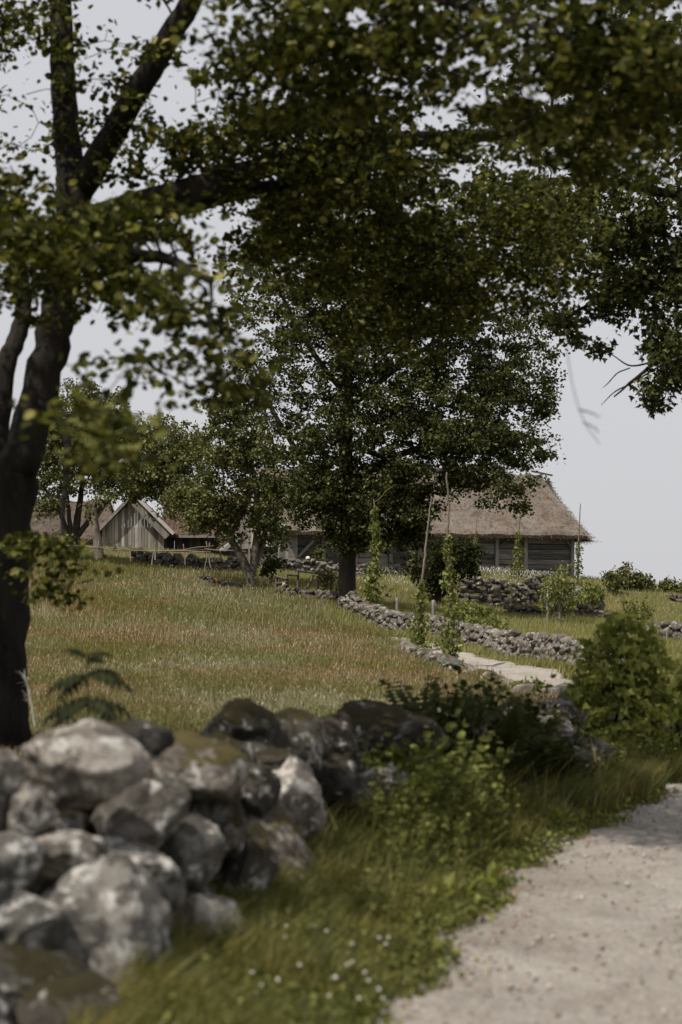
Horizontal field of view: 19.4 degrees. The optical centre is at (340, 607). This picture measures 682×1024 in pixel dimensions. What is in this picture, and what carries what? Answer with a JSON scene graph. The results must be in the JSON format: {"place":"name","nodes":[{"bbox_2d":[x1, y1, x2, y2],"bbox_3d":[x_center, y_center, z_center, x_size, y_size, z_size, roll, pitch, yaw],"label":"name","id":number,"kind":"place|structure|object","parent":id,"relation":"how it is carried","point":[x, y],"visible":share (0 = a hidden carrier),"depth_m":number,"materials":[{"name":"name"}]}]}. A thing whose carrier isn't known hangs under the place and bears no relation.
{"place":"outdoors","nodes":[
{"label":"outdoors","id":0,"kind":"place"},
{"bbox_2d":[31,499,113,545],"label":"thatched house","id":1,"kind":"structure","parent":0,"point":[48,526],"depth_m":101.10,"materials":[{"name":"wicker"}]},
{"bbox_2d":[0,0,681,583],"label":"sky","id":2,"kind":"structure","parent":0,"point":[627,486],"materials":[{"name":"white"}]},
{"bbox_2d":[30,544,681,1000],"bbox_3d":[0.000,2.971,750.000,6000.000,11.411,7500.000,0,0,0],"label":"ground","id":3,"kind":"structure","parent":0,"point":[368,639],"depth_m":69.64,"materials":[{"name":"plant"}]},
{"bbox_2d":[40,648,133,728],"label":"rowan seedling","id":4,"kind":"object","parent":3,"relation":"on","point":[103,707],"visible":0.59,"depth_m":10.19,"materials":[{"name":"green plant"}]},
{"bbox_2d":[76,482,123,557],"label":"old tree","id":5,"kind":"object","parent":3,"relation":"on","point":[95,515],"visible":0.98,"depth_m":76.88,"materials":[{"name":"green plant"}]},
{"bbox_2d":[32,376,216,556],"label":"apple tree","id":6,"kind":"object","parent":3,"relation":"on","point":[161,473],"visible":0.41,"depth_m":78.13,"materials":[{"name":"green plant"}]},
{"bbox_2d":[100,498,177,549],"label":"shed","id":7,"kind":"structure","parent":3,"relation":"on","point":[118,524],"depth_m":89.95,"materials":[{"name":"weathered wood planks"}]},
{"bbox_2d":[66,541,245,568],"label":"rail fence","id":8,"kind":"object","parent":3,"relation":"on","point":[154,550],"visible":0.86,"depth_m":76.01,"materials":[{"name":"grey wood"}]},
{"bbox_2d":[131,547,242,571],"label":"stone wall","id":9,"kind":"structure","parent":3,"relation":"on","point":[230,563],"depth_m":80.32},
{"bbox_2d":[162,495,235,557],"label":"tiled house","id":10,"kind":"structure","parent":3,"relation":"on","point":[187,541],"depth_m":92.49,"materials":[{"name":"tile"}]},
{"bbox_2d":[197,573,241,588],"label":"stone wall","id":11,"kind":"structure","parent":3,"relation":"on","point":[212,579],"depth_m":70.97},
{"bbox_2d":[157,392,294,586],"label":"apple tree","id":12,"kind":"object","parent":3,"relation":"on","point":[205,503],"visible":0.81,"depth_m":69.77,"materials":[{"name":"green plant"}]},
{"bbox_2d":[216,536,250,558],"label":"lean to","id":13,"kind":"object","parent":3,"relation":"on","point":[227,546],"visible":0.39,"depth_m":84.23,"materials":[{"name":"wood"}]},
{"bbox_2d":[258,546,286,581],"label":"bush","id":14,"kind":"object","parent":3,"relation":"on","point":[269,564],"visible":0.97,"depth_m":71.81,"materials":[{"name":"green plant"}]},
{"bbox_2d":[0,557,558,757],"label":"meadow grass","id":15,"kind":"structure","parent":3,"relation":"on","point":[201,682],"depth_m":37.12,"materials":[{"name":"plant"}]},
{"bbox_2d":[392,640,513,688],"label":"stone wall","id":16,"kind":"structure","parent":15,"relation":"on","point":[447,660],"depth_m":37.81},
{"bbox_2d":[275,570,332,589],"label":"frame fence","id":17,"kind":"object","parent":3,"relation":"on","point":[277,583],"visible":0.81,"depth_m":66.54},
{"bbox_2d":[273,584,337,601],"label":"stone wall","id":18,"kind":"structure","parent":3,"relation":"on","point":[330,594],"depth_m":65.48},
{"bbox_2d":[0,697,618,1023],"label":"stone wall","id":19,"kind":"structure","parent":3,"relation":"on","point":[116,836],"depth_m":8.33,"materials":[{"name":"stone"}]},
{"bbox_2d":[307,544,327,560],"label":"bush","id":20,"kind":"object","parent":3,"relation":"on","point":[320,552],"visible":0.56,"depth_m":81.96,"materials":[{"name":"green plant"}]},
{"bbox_2d":[266,556,370,575],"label":"stone wall","id":21,"kind":"structure","parent":3,"relation":"on","point":[308,565],"depth_m":79.77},
{"bbox_2d":[314,566,338,592],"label":"bush","id":22,"kind":"object","parent":3,"relation":"on","point":[325,580],"visible":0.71,"depth_m":66.65,"materials":[{"name":"green plant"}]},
{"bbox_2d":[0,0,681,751],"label":"lime tree","id":23,"kind":"object","parent":3,"relation":"on","point":[334,176],"visible":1,"depth_m":14.82,"materials":[{"name":"green plant"}]},
{"bbox_2d":[327,797,379,841],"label":"leafy plant","id":24,"kind":"object","parent":3,"relation":"on","point":[357,810],"visible":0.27,"depth_m":12.17,"materials":[{"name":"green plant"}]},
{"bbox_2d":[342,778,407,829],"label":"leafy plant","id":25,"kind":"object","parent":3,"relation":"on","point":[373,783],"visible":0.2,"depth_m":12.39,"materials":[{"name":"green plant"}]},
{"bbox_2d":[353,484,398,616],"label":"hop pole","id":26,"kind":"object","parent":3,"relation":"on","point":[370,586],"visible":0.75,"depth_m":59.95,"materials":[{"name":"plant"}]},
{"bbox_2d":[352,728,411,817],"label":"leafy plant","id":27,"kind":"object","parent":3,"relation":"on","point":[367,754],"visible":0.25,"depth_m":13.05,"materials":[{"name":"green plant"}]},
{"bbox_2d":[356,782,411,854],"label":"leafy plant","id":28,"kind":"object","parent":3,"relation":"on","point":[380,821],"visible":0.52,"depth_m":11.80,"materials":[{"name":"green plant"}]},
{"bbox_2d":[371,758,411,825],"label":"leafy plant","id":29,"kind":"object","parent":3,"relation":"on","point":[398,770],"visible":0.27,"depth_m":12.64,"materials":[{"name":"green plant"}]},
{"bbox_2d":[368,818,415,874],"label":"leafy plant","id":30,"kind":"object","parent":3,"relation":"on","point":[403,852],"visible":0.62,"depth_m":11.19,"materials":[{"name":"green plant"}]},
{"bbox_2d":[118,771,666,1023],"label":"ground cover","id":31,"kind":"object","parent":3,"relation":"on","point":[356,1013],"visible":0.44,"depth_m":9.04,"materials":[{"name":"green plant"}]},
{"bbox_2d":[222,200,570,604],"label":"oak tree","id":32,"kind":"object","parent":3,"relation":"on","point":[346,502],"visible":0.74,"depth_m":62.39,"materials":[{"name":"green plant"}]},
{"bbox_2d":[219,466,596,578],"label":"barn","id":33,"kind":"structure","parent":3,"relation":"on","point":[549,529],"depth_m":88.56,"materials":[{"name":"brown wood"}]},
{"bbox_2d":[387,810,430,868],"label":"leafy plant","id":34,"kind":"object","parent":3,"relation":"on","point":[422,839],"visible":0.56,"depth_m":11.36,"materials":[{"name":"green plant"}]},
{"bbox_2d":[366,723,452,814],"bbox_3d":[0.455,1.182,13.302,0.570,0.848,0.553,0,0,0],"label":"leafy plant","id":35,"kind":"object","parent":3,"relation":"on","point":[387,752],"visible":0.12,"depth_m":13.27,"materials":[{"name":"green plant"}]},
{"bbox_2d":[371,756,449,853],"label":"leafy plant","id":36,"kind":"object","parent":3,"relation":"on","point":[394,790],"visible":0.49,"depth_m":11.96,"materials":[{"name":"green plant"}]},
{"bbox_2d":[401,496,442,650],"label":"hop pole","id":37,"kind":"object","parent":3,"relation":"on","point":[420,620],"visible":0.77,"depth_m":48.97,"materials":[{"name":"plant"}]},
{"bbox_2d":[388,708,462,778],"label":"leafy plant","id":38,"kind":"object","parent":3,"relation":"on","point":[426,734],"visible":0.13,"depth_m":13.80,"materials":[{"name":"green plant"}]},
{"bbox_2d":[391,751,462,826],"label":"leafy plant","id":39,"kind":"object","parent":3,"relation":"on","point":[447,759],"visible":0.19,"depth_m":12.83,"materials":[{"name":"green plant"}]},
{"bbox_2d":[340,697,516,775],"bbox_3d":[0.704,1.123,14.420,1.110,0.938,1.251,0,0,-29],"label":"fern","id":40,"kind":"object","parent":3,"relation":"on","point":[433,717],"visible":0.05,"depth_m":14.79,"materials":[{"name":"green plant"}]},
{"bbox_2d":[377,679,484,726],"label":"leafy plant","id":41,"kind":"object","parent":3,"relation":"on","point":[381,681],"visible":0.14,"depth_m":15.12,"materials":[{"name":"green plant"}]},
{"bbox_2d":[404,754,467,854],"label":"leafy plant","id":42,"kind":"object","parent":3,"relation":"on","point":[460,779],"visible":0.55,"depth_m":12.17,"materials":[{"name":"green plant"}]},
{"bbox_2d":[384,720,503,841],"bbox_3d":[0.681,1.169,12.854,0.525,0.889,0.796,0,0,-36],"label":"leafy plant","id":43,"kind":"object","parent":3,"relation":"on","point":[438,747],"visible":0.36,"depth_m":12.92,"materials":[{"name":"green plant"}]},
{"bbox_2d":[410,740,480,810],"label":"leafy plant","id":44,"kind":"object","parent":3,"relation":"on","point":[460,747],"visible":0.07,"depth_m":13.51,"materials":[{"name":"green plant"}]},
{"bbox_2d":[408,537,489,603],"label":"bush","id":45,"kind":"object","parent":3,"relation":"on","point":[464,554],"visible":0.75,"depth_m":71.57,"materials":[{"name":"green plant"}]},
{"bbox_2d":[423,805,474,870],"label":"leafy plant","id":46,"kind":"object","parent":3,"relation":"on","point":[458,842],"visible":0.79,"depth_m":11.70,"materials":[{"name":"green plant"}]},
{"bbox_2d":[433,871,464,899],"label":"broad leaf plant","id":47,"kind":"object","parent":3,"relation":"on","point":[448,881],"visible":0.65,"depth_m":10.58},
{"bbox_2d":[407,722,491,821],"bbox_3d":[0.706,1.188,13.105,0.555,0.848,0.603,0,0,0],"label":"leafy plant","id":48,"kind":"object","parent":3,"relation":"on","point":[482,748],"visible":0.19,"depth_m":13.08,"materials":[{"name":"green plant"}]},
{"bbox_2d":[431,472,468,661],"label":"hop pole","id":49,"kind":"object","parent":3,"relation":"on","point":[450,633],"visible":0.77,"depth_m":40.97,"materials":[{"name":"plant"}]},
{"bbox_2d":[405,673,494,714],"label":"leafy plant","id":50,"kind":"object","parent":3,"relation":"on","point":[432,696],"visible":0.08,"depth_m":16.02,"materials":[{"name":"green plant"}]},
{"bbox_2d":[418,769,489,851],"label":"leafy plant","id":51,"kind":"object","parent":3,"relation":"on","point":[475,807],"visible":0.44,"depth_m":12.46,"materials":[{"name":"green plant"}]},
{"bbox_2d":[356,566,554,601],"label":"cow parsley","id":52,"kind":"object","parent":3,"relation":"on","point":[524,572],"visible":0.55,"depth_m":81.18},
{"bbox_2d":[382,668,531,731],"bbox_3d":[0.639,1.042,15.425,1.306,1.115,1.460,0,0,-45],"label":"fern","id":53,"kind":"object","parent":3,"relation":"on","point":[492,715],"visible":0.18,"depth_m":15.54,"materials":[{"name":"green plant"}]},
{"bbox_2d":[423,665,501,709],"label":"leafy plant","id":54,"kind":"object","parent":3,"relation":"on","point":[459,670],"visible":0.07,"depth_m":16.57,"materials":[{"name":"green plant"}]},
{"bbox_2d":[446,875,480,901],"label":"broad leaf plant","id":55,"kind":"object","parent":3,"relation":"on","point":[469,888],"visible":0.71,"depth_m":10.67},
{"bbox_2d":[439,597,494,622],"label":"bush","id":56,"kind":"object","parent":3,"relation":"on","point":[477,607],"visible":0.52,"depth_m":57.52,"materials":[{"name":"green plant"}]},
{"bbox_2d":[458,831,489,866],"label":"leafy plant","id":57,"kind":"object","parent":3,"relation":"on","point":[471,846],"visible":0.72,"depth_m":12.00,"materials":[{"name":"green plant"}]},
{"bbox_2d":[436,748,512,843],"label":"leafy plant","id":58,"kind":"object","parent":3,"relation":"on","point":[494,806],"visible":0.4,"depth_m":12.74,"materials":[{"name":"green plant"}]},
{"bbox_2d":[444,731,504,817],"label":"leafy plant","id":59,"kind":"object","parent":3,"relation":"on","point":[492,772],"visible":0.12,"depth_m":13.82,"materials":[{"name":"green plant"}]},
{"bbox_2d":[445,756,504,825],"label":"leafy plant","id":60,"kind":"object","parent":3,"relation":"on","point":[499,775],"visible":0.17,"depth_m":13.27,"materials":[{"name":"green plant"}]},
{"bbox_2d":[431,677,528,719],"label":"leafy plant","id":61,"kind":"object","parent":3,"relation":"on","point":[477,686],"visible":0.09,"depth_m":16.40,"materials":[{"name":"green plant"}]},
{"bbox_2d":[461,807,499,855],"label":"leafy plant","id":62,"kind":"object","parent":3,"relation":"on","point":[482,833],"visible":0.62,"depth_m":12.39,"materials":[{"name":"green plant"}]},
{"bbox_2d":[436,700,531,768],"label":"fern","id":63,"kind":"object","parent":3,"relation":"on","point":[473,747],"visible":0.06,"depth_m":14.71,"materials":[{"name":"green plant"}]},
{"bbox_2d":[467,733,501,768],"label":"leafy plant","id":64,"kind":"object","parent":3,"relation":"on","point":[491,749],"visible":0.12,"depth_m":14.80,"materials":[{"name":"green plant"}]},
{"bbox_2d":[461,610,510,630],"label":"bush","id":65,"kind":"object","parent":3,"relation":"on","point":[493,621],"visible":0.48,"depth_m":53.65,"materials":[{"name":"green plant"}]},
{"bbox_2d":[441,691,530,733],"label":"leafy plant","id":66,"kind":"object","parent":3,"relation":"on","point":[508,693],"visible":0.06,"depth_m":15.69,"materials":[{"name":"green plant"}]},
{"bbox_2d":[337,591,637,678],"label":"stone wall","id":67,"kind":"structure","parent":3,"relation":"on","point":[554,645],"depth_m":46.84,"materials":[{"name":"stone"}]},
{"bbox_2d":[480,860,504,888],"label":"broad leaf plant","id":68,"kind":"object","parent":3,"relation":"on","point":[493,871],"visible":0.77,"depth_m":11.17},
{"bbox_2d":[480,805,510,849],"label":"leafy plant","id":69,"kind":"object","parent":3,"relation":"on","point":[505,821],"visible":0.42,"depth_m":12.89,"materials":[{"name":"green plant"}]},
{"bbox_2d":[446,696,550,778],"bbox_3d":[0.937,1.119,15.160,1.162,0.971,1.253,0,0,-35],"label":"fern","id":70,"kind":"object","parent":3,"relation":"on","point":[507,734],"visible":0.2,"depth_m":15.00,"materials":[{"name":"green plant"}]},
{"bbox_2d":[453,730,546,804],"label":"fern","id":71,"kind":"object","parent":3,"relation":"on","point":[500,767],"visible":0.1,"depth_m":14.45,"materials":[{"name":"green plant"}]},
{"bbox_2d":[480,787,524,839],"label":"leafy plant","id":72,"kind":"object","parent":3,"relation":"on","point":[516,804],"visible":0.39,"depth_m":13.15,"materials":[{"name":"green plant"}]},
{"bbox_2d":[456,572,549,606],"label":"stone wall","id":73,"kind":"structure","parent":3,"relation":"on","point":[495,592],"depth_m":76.71,"materials":[{"name":"stone"}]},
{"bbox_2d":[463,680,549,715],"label":"leafy plant","id":74,"kind":"object","parent":3,"relation":"on","point":[535,711],"visible":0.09,"depth_m":16.93,"materials":[{"name":"green plant"}]},
{"bbox_2d":[450,676,565,750],"bbox_3d":[0.805,1.071,15.907,1.545,1.041,1.354,0,0,-45],"label":"fern","id":75,"kind":"object","parent":3,"relation":"on","point":[468,698],"visible":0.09,"depth_m":15.99,"materials":[{"name":"green plant"}]},
{"bbox_2d":[491,717,525,806],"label":"leafy plant","id":76,"kind":"object","parent":3,"relation":"on","point":[511,765],"visible":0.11,"depth_m":15.24,"materials":[{"name":"green plant"}]},
{"bbox_2d":[467,671,555,726],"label":"leafy plant","id":77,"kind":"object","parent":3,"relation":"on","point":[543,706],"visible":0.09,"depth_m":16.93,"materials":[{"name":"green plant"}]},
{"bbox_2d":[497,518,526,579],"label":"hop pole","id":78,"kind":"object","parent":3,"relation":"on","point":[518,556],"visible":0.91,"depth_m":82.45,"materials":[{"name":"plant"}]},
{"bbox_2d":[510,713,551,791],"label":"leafy plant","id":79,"kind":"object","parent":3,"relation":"on","point":[529,744],"visible":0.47,"depth_m":15.74,"materials":[{"name":"green plant"}]},
{"bbox_2d":[510,676,553,689],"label":"bush","id":80,"kind":"object","parent":3,"relation":"on","point":[539,684],"visible":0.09,"depth_m":28.43,"materials":[{"name":"green plant"}]},
{"bbox_2d":[498,682,572,696],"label":"stone wall","id":81,"kind":"structure","parent":3,"relation":"on","point":[560,687],"depth_m":26.84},
{"bbox_2d":[475,675,598,745],"bbox_3d":[1.512,1.073,17.083,1.163,1.037,1.645,0,0,-35],"label":"fern","id":82,"kind":"object","parent":3,"relation":"on","point":[554,722],"visible":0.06,"depth_m":16.65,"materials":[{"name":"green plant"}]},
{"bbox_2d":[501,696,582,785],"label":"fern","id":83,"kind":"object","parent":3,"relation":"on","point":[532,748],"visible":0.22,"depth_m":15.70,"materials":[{"name":"green plant"}]},
{"bbox_2d":[503,602,612,619],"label":"stone wall","id":84,"kind":"structure","parent":3,"relation":"on","point":[583,609],"depth_m":65.03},
{"bbox_2d":[530,723,587,785],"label":"fern","id":85,"kind":"object","parent":3,"relation":"on","point":[562,763],"visible":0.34,"depth_m":16.08,"materials":[{"name":"green plant"}]},
{"bbox_2d":[534,559,586,622],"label":"young tree","id":86,"kind":"object","parent":3,"relation":"on","point":[554,593],"visible":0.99,"depth_m":59.92,"materials":[{"name":"green plant"}]},
{"bbox_2d":[528,725,593,767],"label":"fern","id":87,"kind":"object","parent":3,"relation":"on","point":[561,747],"visible":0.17,"depth_m":16.26,"materials":[{"name":"green plant"}]},
{"bbox_2d":[543,731,581,770],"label":"leafy plant","id":88,"kind":"object","parent":3,"relation":"on","point":[555,753],"visible":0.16,"depth_m":16.23,"materials":[{"name":"green plant"}]},
{"bbox_2d":[548,806,577,821],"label":"broad leaf plant","id":89,"kind":"object","parent":3,"relation":"on","point":[559,811],"visible":0.71,"depth_m":14.56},
{"bbox_2d":[449,0,681,419],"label":"oak tree","id":90,"kind":"object","parent":3,"relation":"on","point":[652,220],"visible":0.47,"depth_m":32.21,"materials":[{"name":"green plant"}]},
{"bbox_2d":[562,646,592,730],"bbox_3d":[2.314,0.960,19.459,0.291,1.225,0.483,0,0,0],"label":"sapling","id":91,"kind":"object","parent":3,"relation":"on","point":[575,703],"visible":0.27,"depth_m":19.38,"materials":[{"name":"green plant"}]},
{"bbox_2d":[569,504,591,587],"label":"hop pole","id":92,"kind":"object","parent":3,"relation":"on","point":[578,556],"visible":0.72,"depth_m":81.97,"materials":[{"name":"plant"}]},
{"bbox_2d":[566,580,605,609],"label":"stone wall","id":93,"kind":"structure","parent":3,"relation":"on","point":[601,602],"depth_m":77.95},
{"bbox_2d":[572,752,607,785],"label":"leafy plant","id":94,"kind":"object","parent":3,"relation":"on","point":[587,767],"visible":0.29,"depth_m":16.55,"materials":[{"name":"green plant"}]},
{"bbox_2d":[578,579,608,609],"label":"bush","id":95,"kind":"object","parent":3,"relation":"on","point":[595,595],"visible":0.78,"depth_m":75.65,"materials":[{"name":"green plant"}]},
{"bbox_2d":[536,688,681,735],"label":"stone wall","id":96,"kind":"structure","parent":3,"relation":"on","point":[560,698],"depth_m":20.92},
{"bbox_2d":[600,739,626,770],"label":"leafy plant","id":97,"kind":"object","parent":3,"relation":"on","point":[613,758],"visible":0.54,"depth_m":17.57,"materials":[{"name":"green plant"}]},
{"bbox_2d":[599,569,628,592],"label":"bush","id":98,"kind":"object","parent":3,"relation":"on","point":[611,584],"visible":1,"depth_m":83.83,"materials":[{"name":"green plant"}]},
{"bbox_2d":[564,609,680,757],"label":"sapling","id":99,"kind":"object","parent":3,"relation":"on","point":[625,695],"visible":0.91,"depth_m":18.81,"materials":[{"name":"green plant"}]},
{"bbox_2d":[603,561,656,590],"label":"bush","id":100,"kind":"object","parent":3,"relation":"on","point":[639,581],"visible":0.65,"depth_m":85.59,"materials":[{"name":"green plant"}]},
{"bbox_2d":[629,593,647,620],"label":"leafy plant","id":101,"kind":"object","parent":3,"relation":"on","point":[643,605],"visible":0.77,"depth_m":60.01,"materials":[{"name":"green plant"}]},
{"bbox_2d":[618,731,663,765],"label":"leafy plant","id":102,"kind":"object","parent":3,"relation":"on","point":[646,745],"visible":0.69,"depth_m":17.99,"materials":[{"name":"green plant"}]},
{"bbox_2d":[634,620,681,639],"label":"stone wall","id":103,"kind":"structure","parent":3,"relation":"on","point":[674,627],"depth_m":51.63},
{"bbox_2d":[649,736,679,767],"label":"leafy plant","id":104,"kind":"object","parent":3,"relation":"on","point":[666,750],"visible":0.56,"depth_m":18.17,"materials":[{"name":"green plant"}]},
{"bbox_2d":[656,575,681,593],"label":"bush","id":105,"kind":"object","parent":3,"relation":"on","point":[666,584],"visible":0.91,"depth_m":85.89,"materials":[{"name":"green plant"}]},
{"bbox_2d":[663,656,681,753],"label":"sapling","id":106,"kind":"object","parent":3,"relation":"on","point":[676,732],"visible":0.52,"depth_m":19.54,"materials":[{"name":"green plant"}]},
{"bbox_2d":[40,658,681,1023],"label":"verge grass","id":107,"kind":"structure","parent":0,"point":[626,780],"depth_m":9.27,"materials":[{"name":"plant"}]},
{"bbox_2d":[370,637,681,1023],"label":"gravel path","id":108,"kind":"structure","parent":0,"point":[460,1006],"depth_m":9.62,"materials":[{"name":"gravel"}]},
{"bbox_2d":[326,778,681,1023],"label":"pebbles","id":109,"kind":"object","parent":108,"relation":"on","point":[509,986],"visible":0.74,"depth_m":9.41,"materials":[{"name":"gravel"}]},
{"bbox_2d":[367,783,679,1023],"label":"leaf litter","id":110,"kind":"object","parent":108,"relation":"on","point":[464,976],"visible":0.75,"depth_m":9.69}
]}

